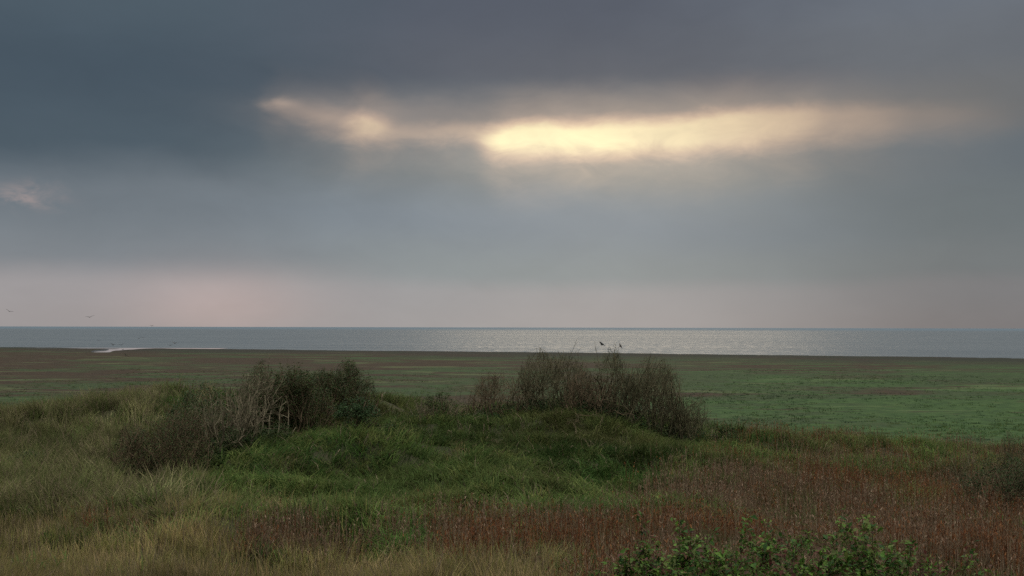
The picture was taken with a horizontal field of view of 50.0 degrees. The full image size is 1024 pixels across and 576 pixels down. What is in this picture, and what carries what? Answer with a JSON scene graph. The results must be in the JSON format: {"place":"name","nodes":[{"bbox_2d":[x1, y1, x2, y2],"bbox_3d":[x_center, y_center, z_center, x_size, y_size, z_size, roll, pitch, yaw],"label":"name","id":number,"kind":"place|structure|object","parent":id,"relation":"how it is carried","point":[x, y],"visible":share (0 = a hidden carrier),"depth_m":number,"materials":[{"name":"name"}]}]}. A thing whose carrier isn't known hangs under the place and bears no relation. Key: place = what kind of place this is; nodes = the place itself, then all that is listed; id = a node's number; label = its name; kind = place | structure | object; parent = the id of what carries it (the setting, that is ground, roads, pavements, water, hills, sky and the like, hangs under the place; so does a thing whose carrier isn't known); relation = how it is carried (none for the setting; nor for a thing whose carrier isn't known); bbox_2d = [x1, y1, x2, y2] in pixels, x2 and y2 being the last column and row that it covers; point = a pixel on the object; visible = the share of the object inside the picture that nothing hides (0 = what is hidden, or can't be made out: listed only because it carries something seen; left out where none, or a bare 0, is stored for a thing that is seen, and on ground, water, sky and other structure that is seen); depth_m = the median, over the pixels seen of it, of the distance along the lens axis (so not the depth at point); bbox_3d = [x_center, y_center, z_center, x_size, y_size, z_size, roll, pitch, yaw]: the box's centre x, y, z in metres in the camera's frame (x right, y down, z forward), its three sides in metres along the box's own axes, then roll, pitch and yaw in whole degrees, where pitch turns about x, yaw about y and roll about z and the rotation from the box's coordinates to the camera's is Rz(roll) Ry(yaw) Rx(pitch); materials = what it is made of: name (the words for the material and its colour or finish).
{"place":"outdoors","nodes":[
{"label":"outdoors","id":0,"kind":"place"},
{"bbox_2d":[94,348,223,351],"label":"creek water","id":1,"kind":"structure","parent":0,"point":[109,350],"depth_m":469.00,"materials":[{"name":"white liquid"}]},
{"bbox_2d":[0,347,1023,575],"bbox_3d":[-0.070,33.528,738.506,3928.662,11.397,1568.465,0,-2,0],"label":"ground","id":2,"kind":"structure","parent":0,"point":[34,365],"depth_m":189.66,"materials":[{"name":"green plant"}]},
{"bbox_2d":[0,370,240,526],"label":"marram grass","id":3,"kind":"structure","parent":2,"relation":"on","point":[61,464],"depth_m":37.25,"materials":[{"name":"green plant"}]},
{"bbox_2d":[108,422,163,481],"bbox_3d":[-11.789,5.472,35.022,2.417,2.433,1.896,2,-3,-45],"label":"bare shrub","id":4,"kind":"object","parent":2,"relation":"on","point":[133,449],"visible":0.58,"depth_m":34.77,"materials":[{"name":"brown plant"}]},
{"bbox_2d":[121,406,223,475],"bbox_3d":[-11.282,5.230,35.559,3.270,2.936,3.940,-1,-2,35],"label":"bare shrub","id":5,"kind":"object","parent":2,"relation":"on","point":[180,435],"visible":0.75,"depth_m":35.44,"materials":[{"name":"brown plant"}]},
{"bbox_2d":[157,394,233,452],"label":"leafy shrub","id":6,"kind":"object","parent":2,"relation":"on","point":[192,405],"visible":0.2,"depth_m":40.64,"materials":[{"name":"green plant"}]},
{"bbox_2d":[165,377,277,439],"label":"leafy shrub","id":7,"kind":"object","parent":2,"relation":"on","point":[186,400],"visible":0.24,"depth_m":42.87,"materials":[{"name":"green plant"}]},
{"bbox_2d":[184,381,264,458],"bbox_3d":[-9.754,4.696,37.410,2.629,3.288,2.597,0,-2,0],"label":"bare shrub","id":8,"kind":"object","parent":2,"relation":"on","point":[239,435],"visible":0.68,"depth_m":37.27,"materials":[{"name":"brown plant"}]},
{"bbox_2d":[219,354,296,446],"bbox_3d":[-8.811,4.284,38.874,2.741,3.930,3.865,1,-2,-30],"label":"bare shrub","id":9,"kind":"object","parent":2,"relation":"on","point":[263,415],"visible":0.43,"depth_m":39.28,"materials":[{"name":"brown plant"}]},
{"bbox_2d":[233,358,316,437],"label":"leafy shrub","id":10,"kind":"object","parent":2,"relation":"on","point":[269,376],"visible":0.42,"depth_m":43.38,"materials":[{"name":"green plant"}]},
{"bbox_2d":[256,362,337,434],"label":"leafy shrub","id":11,"kind":"object","parent":2,"relation":"on","point":[302,384],"visible":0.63,"depth_m":43.47,"materials":[{"name":"green plant"}]},
{"bbox_2d":[293,357,411,423],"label":"leafy shrub","id":12,"kind":"object","parent":2,"relation":"on","point":[353,379],"visible":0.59,"depth_m":47.02,"materials":[{"name":"green plant"}]},
{"bbox_2d":[332,394,394,430],"bbox_3d":[-5.399,4.818,39.882,2.351,1.986,1.799,0,-2,0],"label":"leafy shrub","id":13,"kind":"object","parent":2,"relation":"on","point":[360,411],"visible":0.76,"depth_m":39.67,"materials":[{"name":"green plant"}]},
{"bbox_2d":[406,392,434,421],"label":"scrub bush","id":14,"kind":"object","parent":2,"relation":"on","point":[420,409],"visible":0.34,"depth_m":45.63,"materials":[{"name":"green plant"}]},
{"bbox_2d":[408,391,469,422],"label":"scrub bush","id":15,"kind":"object","parent":2,"relation":"on","point":[437,405],"visible":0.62,"depth_m":46.63,"materials":[{"name":"green plant"}]},
{"bbox_2d":[446,388,480,421],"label":"scrub bush","id":16,"kind":"object","parent":2,"relation":"on","point":[449,411],"visible":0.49,"depth_m":45.83,"materials":[{"name":"green plant"}]},
{"bbox_2d":[464,382,507,420],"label":"scrub bush","id":17,"kind":"object","parent":2,"relation":"on","point":[481,404],"visible":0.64,"depth_m":46.76,"materials":[{"name":"green plant"}]},
{"bbox_2d":[440,369,550,414],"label":"bare shrub","id":18,"kind":"object","parent":2,"relation":"on","point":[484,397],"visible":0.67,"depth_m":48.39,"materials":[{"name":"brown plant"}]},
{"bbox_2d":[0,399,1020,575],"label":"dry grass","id":19,"kind":"structure","parent":2,"relation":"on","point":[16,534],"depth_m":23.07,"materials":[{"name":"plant"}]},
{"bbox_2d":[0,380,1023,575],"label":"dune grass","id":20,"kind":"structure","parent":2,"relation":"on","point":[481,470],"depth_m":35.80,"materials":[{"name":"green plant"}]},
{"bbox_2d":[12,403,1023,575],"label":"brown undergrowth","id":21,"kind":"object","parent":2,"relation":"on","point":[812,501],"visible":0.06,"depth_m":25.62,"materials":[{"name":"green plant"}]},
{"bbox_2d":[64,415,1023,575],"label":"weed stalks","id":22,"kind":"object","parent":2,"relation":"on","point":[959,533],"visible":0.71,"depth_m":24.68,"materials":[{"name":"brown plant"}]},
{"bbox_2d":[510,340,595,413],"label":"bare shrub","id":23,"kind":"object","parent":2,"relation":"on","point":[558,374],"visible":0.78,"depth_m":47.78,"materials":[{"name":"brown plant"}]},
{"bbox_2d":[536,368,633,424],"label":"bare shrub","id":24,"kind":"object","parent":2,"relation":"on","point":[572,390],"visible":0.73,"depth_m":46.18,"materials":[{"name":"brown plant"}]},
{"bbox_2d":[587,557,634,575],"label":"bramble bush","id":25,"kind":"object","parent":2,"relation":"on","point":[620,574],"visible":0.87,"depth_m":10.37,"materials":[{"name":"green plant"}]},
{"bbox_2d":[582,344,651,427],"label":"bare shrub","id":26,"kind":"object","parent":2,"relation":"on","point":[616,370],"visible":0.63,"depth_m":46.73,"materials":[{"name":"brown plant"}]},
{"bbox_2d":[601,511,688,575],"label":"bramble bush","id":27,"kind":"object","parent":2,"relation":"on","point":[648,568],"visible":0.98,"depth_m":10.48,"materials":[{"name":"green plant"}]},
{"bbox_2d":[600,353,694,442],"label":"bare shrub","id":28,"kind":"object","parent":2,"relation":"on","point":[650,379],"visible":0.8,"depth_m":46.37,"materials":[{"name":"brown plant"}]},
{"bbox_2d":[650,393,718,442],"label":"bare shrub","id":29,"kind":"object","parent":2,"relation":"on","point":[694,422],"visible":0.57,"depth_m":46.68,"materials":[{"name":"brown plant"}]},
{"bbox_2d":[657,513,790,575],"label":"bramble bush","id":30,"kind":"object","parent":2,"relation":"on","point":[704,564],"visible":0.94,"depth_m":10.51,"materials":[{"name":"green plant"}]},
{"bbox_2d":[712,421,737,444],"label":"shrub","id":31,"kind":"object","parent":2,"relation":"on","point":[728,434],"visible":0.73,"depth_m":46.02,"materials":[{"name":"green plant"}]},
{"bbox_2d":[726,518,846,575],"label":"bramble bush","id":32,"kind":"object","parent":2,"relation":"on","point":[768,566],"visible":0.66,"depth_m":10.68,"materials":[{"name":"green plant"}]},
{"bbox_2d":[764,524,882,575],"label":"bramble bush","id":33,"kind":"object","parent":2,"relation":"on","point":[844,568],"visible":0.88,"depth_m":10.21,"materials":[{"name":"green plant"}]},
{"bbox_2d":[824,506,917,575],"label":"bramble bush","id":34,"kind":"object","parent":2,"relation":"on","point":[890,566],"visible":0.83,"depth_m":10.51,"materials":[{"name":"green plant"}]},
{"bbox_2d":[906,540,991,575],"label":"bramble bush","id":35,"kind":"object","parent":2,"relation":"on","point":[931,572],"visible":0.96,"depth_m":10.51,"materials":[{"name":"green plant"}]},
{"bbox_2d":[937,449,1005,493],"bbox_3d":[16.031,7.045,37.806,3.881,3.068,3.720,-1,-2,26],"label":"bare shrub","id":36,"kind":"object","parent":2,"relation":"on","point":[968,463],"visible":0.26,"depth_m":37.88,"materials":[{"name":"brown plant"}]},
{"bbox_2d":[949,450,1023,516],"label":"leafy shrub","id":37,"kind":"object","parent":2,"relation":"on","point":[1009,489],"visible":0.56,"depth_m":31.76,"materials":[{"name":"green plant"}]},
{"bbox_2d":[988,430,1023,494],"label":"bare shrub","id":38,"kind":"object","parent":2,"relation":"on","point":[1012,450],"visible":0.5,"depth_m":35.77,"materials":[{"name":"brown plant"}]},
{"bbox_2d":[0,326,1023,357],"bbox_3d":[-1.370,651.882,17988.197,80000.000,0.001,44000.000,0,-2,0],"label":"sea","id":39,"kind":"structure","parent":0,"point":[960,342],"depth_m":827.58,"materials":[{"name":"grey liquid"}]},
{"bbox_2d":[0,0,1023,328],"label":"sky","id":40,"kind":"structure","parent":0,"point":[164,163],"materials":[{"name":"grey"}]}
]}

